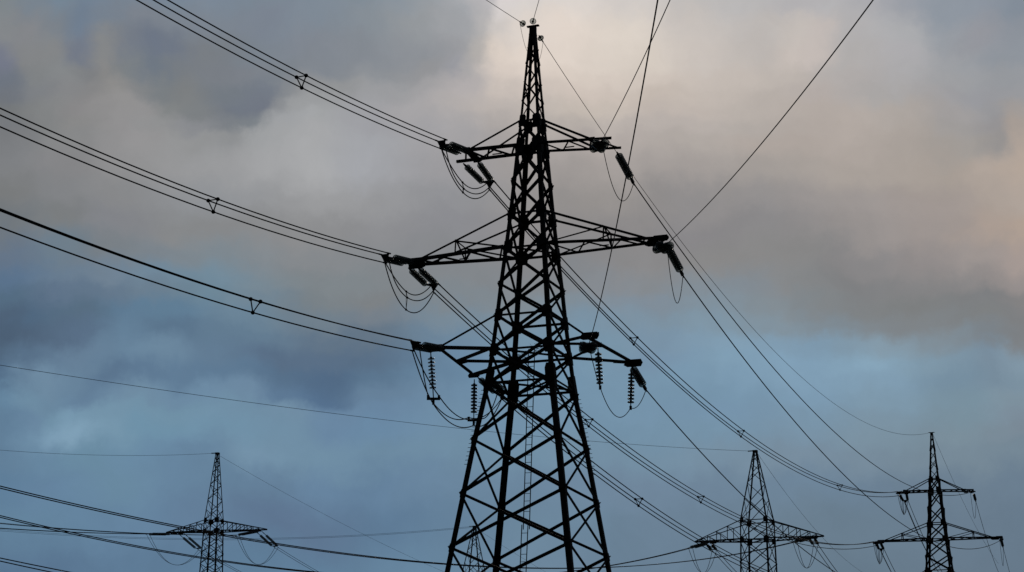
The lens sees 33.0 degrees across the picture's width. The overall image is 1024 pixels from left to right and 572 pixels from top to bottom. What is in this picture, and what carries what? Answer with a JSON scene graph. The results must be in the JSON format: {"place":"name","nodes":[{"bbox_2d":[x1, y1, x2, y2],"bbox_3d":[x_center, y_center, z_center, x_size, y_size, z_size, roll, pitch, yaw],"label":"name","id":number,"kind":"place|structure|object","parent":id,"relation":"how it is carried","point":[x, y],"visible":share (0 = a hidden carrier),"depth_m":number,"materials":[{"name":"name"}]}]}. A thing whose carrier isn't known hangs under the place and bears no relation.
{"place":"outdoors","nodes":[
{"label":"outdoors","id":0,"kind":"place"},
{"bbox_2d":[235,530,258,535],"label":"tension insulator","id":1,"kind":"object","parent":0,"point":[248,532],"visible":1,"depth_m":166.46,"materials":[{"name":"metal"}]},
{"bbox_2d":[3,523,196,534],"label":"conductor","id":2,"kind":"object","parent":1,"relation":"attached to","point":[108,531],"visible":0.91,"depth_m":151.15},
{"bbox_2d":[0,523,225,535],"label":"conductor","id":3,"kind":"object","parent":1,"relation":"attached to","point":[97,531],"visible":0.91,"depth_m":150.35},
{"bbox_2d":[467,379,477,425],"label":"hanging insulator","id":4,"kind":"object","parent":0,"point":[473,398],"visible":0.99,"depth_m":74.46,"materials":[{"name":"metal"}]},
{"bbox_2d":[0,0,1023,571],"label":"sky","id":5,"kind":"structure","parent":0,"point":[872,242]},
{"bbox_2d":[595,348,602,389],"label":"hanging insulator","id":6,"kind":"object","parent":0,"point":[598,361],"visible":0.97,"depth_m":68.94,"materials":[{"name":"metal"}]},
{"bbox_2d":[666,247,684,277],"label":"tension insulator","id":7,"kind":"object","parent":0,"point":[675,261],"visible":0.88,"depth_m":71.16,"materials":[{"name":"metal"}]},
{"bbox_3d":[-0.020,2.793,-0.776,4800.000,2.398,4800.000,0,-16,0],"label":"ground","id":8,"kind":"structure","parent":0,"visible":0},
{"bbox_2d":[166,452,266,571],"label":"lattice pylon","id":9,"kind":"object","parent":8,"relation":"on","point":[210,522],"visible":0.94,"depth_m":169.76,"materials":[{"name":"grey metal"}]},
{"bbox_2d":[4,450,211,455],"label":"earth wire","id":10,"kind":"object","parent":9,"relation":"attached to","point":[114,455],"visible":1,"depth_m":161.55,"materials":[{"name":"black metal"}]},
{"bbox_2d":[145,533,169,535],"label":"tension insulator","id":11,"kind":"object","parent":9,"relation":"attached to","point":[159,534],"visible":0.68,"depth_m":169.17,"materials":[{"name":"metal"}]},
{"bbox_2d":[0,528,112,533],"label":"conductor","id":12,"kind":"object","parent":11,"relation":"attached to","point":[56,531],"visible":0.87,"depth_m":157.97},
{"bbox_2d":[4,528,134,533],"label":"conductor","id":13,"kind":"object","parent":11,"relation":"attached to","point":[81,532],"visible":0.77,"depth_m":160.75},
{"bbox_2d":[180,533,202,550],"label":"tension insulator","id":14,"kind":"object","parent":9,"relation":"attached to","point":[190,543],"visible":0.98,"depth_m":171.50,"materials":[{"name":"metal"}]},
{"bbox_2d":[257,531,278,548],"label":"tension insulator","id":15,"kind":"object","parent":9,"relation":"attached to","point":[265,539],"visible":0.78,"depth_m":169.18,"materials":[{"name":"metal"}]},
{"bbox_2d":[222,457,443,571],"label":"earth wire","id":16,"kind":"object","parent":9,"relation":"attached to","point":[317,510],"visible":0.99,"depth_m":186.56,"materials":[{"name":"black metal"}]},
{"bbox_2d":[463,526,484,571],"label":"lattice pylon","id":17,"kind":"object","parent":8,"relation":"on","point":[480,553],"visible":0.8,"depth_m":200.23,"materials":[{"name":"grey metal"}]},
{"bbox_2d":[0,526,470,538],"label":"earth wire","id":18,"kind":"object","parent":17,"relation":"attached to","point":[242,538],"visible":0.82,"depth_m":196.59,"materials":[{"name":"grey metal"}]},
{"bbox_2d":[7,527,471,539],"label":"earth wire","id":19,"kind":"object","parent":17,"relation":"attached to","point":[256,539],"visible":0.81,"depth_m":196.68,"materials":[{"name":"grey metal"}]},
{"bbox_2d":[408,24,668,571],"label":"lattice pylon","id":20,"kind":"object","parent":8,"relation":"on","point":[538,145],"visible":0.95,"depth_m":71.22,"materials":[{"name":"metal"}]},
{"bbox_2d":[0,561,50,571],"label":"conductor","id":21,"kind":"object","parent":20,"relation":"attached to","point":[25,566],"visible":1,"depth_m":85.80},
{"bbox_2d":[0,557,68,571],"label":"conductor","id":22,"kind":"object","parent":20,"relation":"attached to","point":[33,564],"visible":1,"depth_m":86.29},
{"bbox_2d":[378,252,414,265],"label":"tension insulator","id":23,"kind":"object","parent":20,"relation":"attached to","point":[398,260],"visible":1,"depth_m":72.36,"materials":[{"name":"metal"}]},
{"bbox_2d":[0,114,378,253],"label":"conductor","id":24,"kind":"object","parent":23,"relation":"attached to","point":[177,188],"visible":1,"depth_m":58.72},
{"bbox_2d":[0,126,383,262],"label":"conductor","id":25,"kind":"object","parent":23,"relation":"attached to","point":[180,199],"visible":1,"depth_m":58.43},
{"bbox_2d":[0,108,387,252],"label":"conductor","id":26,"kind":"object","parent":23,"relation":"attached to","point":[183,185],"visible":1,"depth_m":58.31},
{"bbox_2d":[206,197,219,213],"bbox_3d":[-10.453,-2.803,60.442,0.547,0.574,0.205,-7,-17,24],"label":"bundle spacer","id":27,"kind":"object","parent":26,"relation":"attached to","point":[217,200],"visible":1,"depth_m":60.39,"materials":[{"name":"metal"}]},
{"bbox_2d":[381,254,430,295],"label":"jumper","id":28,"kind":"object","parent":23,"relation":"hanging from","point":[401,286],"visible":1,"depth_m":73.29,"materials":[{"name":"black metal"}]},
{"bbox_2d":[385,264,433,312],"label":"jumper","id":29,"kind":"object","parent":23,"relation":"hanging from","point":[398,299],"visible":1,"depth_m":72.56,"materials":[{"name":"black metal"}]},
{"bbox_2d":[387,254,437,300],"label":"jumper","id":30,"kind":"object","parent":23,"relation":"hanging from","point":[400,290],"visible":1,"depth_m":72.77,"materials":[{"name":"black metal"}]},
{"bbox_2d":[408,267,440,293],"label":"tension insulator","id":31,"kind":"object","parent":20,"relation":"attached to","point":[425,274],"visible":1,"depth_m":75.01,"materials":[{"name":"ceramic"}]},
{"bbox_2d":[435,294,872,548],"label":"conductor","id":32,"kind":"object","parent":31,"relation":"attached to","point":[621,450],"visible":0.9,"depth_m":98.69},
{"bbox_2d":[435,289,872,544],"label":"conductor","id":33,"kind":"object","parent":31,"relation":"attached to","point":[618,444],"visible":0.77,"depth_m":98.76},
{"bbox_2d":[440,286,876,544],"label":"conductor","id":34,"kind":"object","parent":31,"relation":"attached to","point":[638,453],"visible":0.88,"depth_m":100.68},
{"bbox_2d":[409,339,444,352],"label":"tension insulator","id":35,"kind":"object","parent":20,"relation":"attached to","point":[428,347],"visible":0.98,"depth_m":68.64,"materials":[{"name":"ceramic"}]},
{"bbox_2d":[0,210,408,339],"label":"conductor","id":36,"kind":"object","parent":35,"relation":"attached to","point":[124,257],"visible":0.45,"depth_m":50.91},
{"bbox_2d":[249,297,262,314],"bbox_3d":[-8.561,0.649,57.731,0.527,0.610,0.200,-6,-17,22],"label":"bundle spacer","id":37,"kind":"object","parent":36,"relation":"attached to","point":[253,311],"visible":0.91,"depth_m":57.70,"materials":[{"name":"metal"}]},
{"bbox_2d":[0,227,410,350],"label":"conductor","id":38,"kind":"object","parent":35,"relation":"attached to","point":[191,293],"visible":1,"depth_m":54.33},
{"bbox_2d":[0,208,416,342],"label":"conductor","id":39,"kind":"object","parent":35,"relation":"attached to","point":[193,279],"visible":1,"depth_m":53.95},
{"bbox_2d":[410,341,496,419],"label":"jumper","id":40,"kind":"object","parent":35,"relation":"hanging from","point":[440,397],"visible":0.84,"depth_m":70.05,"materials":[{"name":"black metal"}]},
{"bbox_2d":[427,353,439,404],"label":"hanging insulator","id":41,"kind":"object","parent":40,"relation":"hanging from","point":[431,369],"visible":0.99,"depth_m":69.75,"materials":[{"name":"ceramic"}]},
{"bbox_2d":[412,351,501,427],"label":"jumper","id":42,"kind":"object","parent":35,"relation":"hanging from","point":[435,406],"visible":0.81,"depth_m":70.05,"materials":[{"name":"black metal"}]},
{"bbox_2d":[418,343,504,419],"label":"jumper","id":43,"kind":"object","parent":35,"relation":"hanging from","point":[435,405],"visible":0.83,"depth_m":70.79,"materials":[{"name":"black metal"}]},
{"bbox_2d":[435,138,470,154],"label":"tension insulator","id":44,"kind":"object","parent":20,"relation":"attached to","point":[452,148],"visible":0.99,"depth_m":72.41,"materials":[{"name":"ceramic"}]},
{"bbox_2d":[136,0,440,148],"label":"conductor","id":45,"kind":"object","parent":44,"relation":"attached to","point":[277,75],"visible":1,"depth_m":59.97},
{"bbox_2d":[153,0,435,140],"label":"conductor","id":46,"kind":"object","parent":44,"relation":"attached to","point":[284,70],"visible":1,"depth_m":60.84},
{"bbox_2d":[167,0,443,138],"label":"conductor","id":47,"kind":"object","parent":44,"relation":"attached to","point":[297,70],"visible":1,"depth_m":60.80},
{"bbox_2d":[295,74,307,89],"bbox_3d":[-7.518,-7.283,61.721,0.547,0.569,0.205,-7,-17,24],"label":"bundle spacer","id":48,"kind":"object","parent":47,"relation":"attached to","point":[297,77],"visible":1,"depth_m":61.67,"materials":[{"name":"metal"}]},
{"bbox_2d":[437,141,485,188],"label":"jumper","id":49,"kind":"object","parent":44,"relation":"hanging from","point":[457,175],"visible":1,"depth_m":73.45,"materials":[{"name":"black metal"}]},
{"bbox_2d":[444,140,493,193],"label":"jumper","id":50,"kind":"object","parent":44,"relation":"hanging from","point":[455,177],"visible":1,"depth_m":72.90,"materials":[{"name":"black metal"}]},
{"bbox_2d":[463,161,495,191],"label":"tension insulator","id":51,"kind":"object","parent":20,"relation":"attached to","point":[473,173],"visible":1,"depth_m":75.62,"materials":[{"name":"ceramic"}]},
{"bbox_2d":[441,150,488,198],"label":"jumper","id":52,"kind":"object","parent":51,"relation":"hanging from","point":[456,183],"visible":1,"depth_m":72.68,"materials":[{"name":"black metal"}]},
{"bbox_2d":[490,188,896,492],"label":"conductor","id":53,"kind":"object","parent":51,"relation":"attached to","point":[668,373],"visible":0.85,"depth_m":98.97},
{"bbox_2d":[491,192,899,496],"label":"conductor","id":54,"kind":"object","parent":51,"relation":"attached to","point":[671,379],"visible":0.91,"depth_m":98.44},
{"bbox_2d":[496,183,900,492],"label":"conductor","id":55,"kind":"object","parent":51,"relation":"attached to","point":[674,372],"visible":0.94,"depth_m":98.43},
{"bbox_2d":[478,377,504,399],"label":"tension insulator","id":56,"kind":"object","parent":20,"relation":"attached to","point":[481,381],"visible":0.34,"depth_m":75.38,"materials":[{"name":"metal"}]},
{"bbox_2d":[503,400,753,571],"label":"conductor","id":57,"kind":"object","parent":56,"relation":"attached to","point":[627,497],"visible":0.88,"depth_m":91.26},
{"bbox_2d":[504,396,763,571],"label":"conductor","id":58,"kind":"object","parent":56,"relation":"attached to","point":[639,502],"visible":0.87,"depth_m":93.73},
{"bbox_2d":[518,400,769,571],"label":"conductor","id":59,"kind":"object","parent":56,"relation":"attached to","point":[650,504],"visible":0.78,"depth_m":93.88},
{"bbox_2d":[512,343,541,359],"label":"twig tangle","id":60,"kind":"object","parent":20,"relation":"attached to","point":[526,353],"visible":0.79,"depth_m":71.19,"materials":[{"name":"black"}]},
{"bbox_2d":[538,35,543,41],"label":"earth wire insulator","id":61,"kind":"object","parent":20,"relation":"attached to","point":[540,37],"visible":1,"depth_m":74.89,"materials":[{"name":"metal"}]},
{"bbox_2d":[543,42,925,434],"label":"earth wire","id":62,"kind":"object","parent":61,"relation":"attached to","point":[688,250],"visible":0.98,"depth_m":92.87,"materials":[{"name":"grey metal"}]},
{"bbox_2d":[579,341,597,353],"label":"tension insulator","id":63,"kind":"object","parent":20,"relation":"attached to","point":[584,349],"visible":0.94,"depth_m":66.40,"materials":[{"name":"metal"}]},
{"bbox_2d":[589,0,657,343],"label":"conductor","id":64,"kind":"object","parent":63,"relation":"attached to","point":[630,153],"visible":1,"depth_m":38.13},
{"bbox_2d":[589,139,609,152],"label":"tension insulator","id":65,"kind":"object","parent":20,"relation":"attached to","point":[596,146],"visible":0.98,"depth_m":70.40,"materials":[{"name":"metal"}]},
{"bbox_2d":[602,143,633,200],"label":"jumper","id":66,"kind":"object","parent":65,"relation":"hanging from","point":[610,178],"visible":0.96,"depth_m":70.59,"materials":[{"name":"black metal"}]},
{"bbox_2d":[602,0,669,139],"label":"conductor","id":67,"kind":"object","parent":65,"relation":"attached to","point":[638,68],"visible":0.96,"depth_m":57.58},
{"bbox_2d":[615,152,634,185],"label":"tension insulator","id":68,"kind":"object","parent":20,"relation":"attached to","point":[621,160],"visible":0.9,"depth_m":73.48,"materials":[{"name":"metal"}]},
{"bbox_2d":[635,185,969,495],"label":"conductor","id":69,"kind":"object","parent":68,"relation":"attached to","point":[757,348],"visible":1,"depth_m":90.43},
{"bbox_2d":[630,367,647,391],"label":"tension insulator","id":70,"kind":"object","parent":20,"relation":"attached to","point":[639,379],"visible":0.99,"depth_m":72.92,"materials":[{"name":"metal"}]},
{"bbox_2d":[589,345,645,417],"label":"jumper","id":71,"kind":"object","parent":70,"relation":"hanging from","point":[602,393],"visible":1,"depth_m":69.15,"materials":[{"name":"black metal"}]},
{"bbox_2d":[627,368,634,409],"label":"hanging insulator","id":72,"kind":"object","parent":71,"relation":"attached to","point":[631,381],"visible":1,"depth_m":71.89,"materials":[{"name":"metal"}]},
{"bbox_2d":[652,241,673,253],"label":"tension insulator","id":73,"kind":"object","parent":20,"relation":"attached to","point":[660,248],"visible":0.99,"depth_m":68.72,"materials":[{"name":"metal"}]},
{"bbox_2d":[667,248,682,302],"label":"jumper","id":74,"kind":"object","parent":73,"relation":"hanging from","point":[671,281],"visible":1,"depth_m":68.76,"materials":[{"name":"black metal"}]},
{"bbox_2d":[667,0,873,243],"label":"conductor","id":75,"kind":"object","parent":73,"relation":"attached to","point":[785,113],"visible":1,"depth_m":45.89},
{"bbox_2d":[695,450,823,571],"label":"lattice pylon","id":76,"kind":"object","parent":8,"relation":"on","point":[749,542],"visible":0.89,"depth_m":150.01,"materials":[{"name":"grey metal"}]},
{"bbox_2d":[1,365,740,450],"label":"earth wire","id":77,"kind":"object","parent":76,"relation":"attached to","point":[319,411],"visible":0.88,"depth_m":105.29,"materials":[{"name":"black metal"}]},
{"bbox_2d":[689,543,707,548],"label":"tension insulator","id":78,"kind":"object","parent":76,"relation":"attached to","point":[696,545],"visible":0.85,"depth_m":149.53,"materials":[{"name":"metal"}]},
{"bbox_2d":[0,517,687,571],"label":"conductor","id":79,"kind":"object","parent":78,"relation":"attached to","point":[217,560],"visible":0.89,"depth_m":101.03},
{"bbox_2d":[0,515,690,571],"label":"conductor","id":80,"kind":"object","parent":78,"relation":"attached to","point":[239,562],"visible":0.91,"depth_m":101.44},
{"bbox_2d":[706,544,716,550],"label":"tension insulator","id":81,"kind":"object","parent":76,"relation":"attached to","point":[710,548],"visible":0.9,"depth_m":152.23,"materials":[{"name":"metal"}]},
{"bbox_2d":[794,537,811,541],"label":"tension insulator","id":82,"kind":"object","parent":76,"relation":"attached to","point":[807,538],"visible":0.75,"depth_m":145.87,"materials":[{"name":"metal"}]},
{"bbox_2d":[0,488,791,568],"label":"conductor","id":83,"kind":"object","parent":82,"relation":"attached to","point":[284,545],"visible":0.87,"depth_m":93.98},
{"bbox_2d":[0,486,796,568],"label":"conductor","id":84,"kind":"object","parent":82,"relation":"attached to","point":[342,552],"visible":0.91,"depth_m":96.72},
{"bbox_2d":[759,456,859,570],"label":"earth wire","id":85,"kind":"object","parent":76,"relation":"attached to","point":[803,515],"visible":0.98,"depth_m":175.13,"materials":[{"name":"black metal"}]},
{"bbox_2d":[810,538,818,544],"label":"tension insulator","id":86,"kind":"object","parent":76,"relation":"attached to","point":[815,539],"visible":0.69,"depth_m":148.07,"materials":[{"name":"metal"}]},
{"bbox_2d":[877,432,1002,571],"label":"lattice pylon","id":87,"kind":"object","parent":8,"relation":"on","point":[930,524],"visible":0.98,"depth_m":162.06,"materials":[{"name":"metal"}]},
{"bbox_2d":[876,544,884,551],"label":"tension insulator","id":88,"kind":"object","parent":87,"relation":"attached to","point":[881,548],"visible":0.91,"depth_m":164.69,"materials":[{"name":"ceramic"}]},
{"bbox_2d":[899,494,908,503],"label":"tension insulator","id":89,"kind":"object","parent":87,"relation":"attached to","point":[902,499],"visible":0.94,"depth_m":165.21,"materials":[{"name":"metal"}]},
{"bbox_2d":[933,435,997,562],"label":"earth wire","id":90,"kind":"object","parent":87,"relation":"attached to","point":[961,498],"visible":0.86,"depth_m":194.08,"materials":[{"name":"black metal"}]},
{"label":"tension insulator","id":91,"kind":"object","parent":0,"visible":0},
{"bbox_2d":[684,278,998,548],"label":"conductor","id":92,"kind":"object","parent":91,"relation":"attached to","point":[798,425],"visible":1,"depth_m":87.52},
{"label":"tension insulator","id":93,"kind":"object","parent":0,"visible":0},
{"bbox_2d":[648,392,834,571],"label":"conductor","id":94,"kind":"object","parent":93,"relation":"attached to","point":[729,482],"visible":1,"depth_m":83.78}
]}

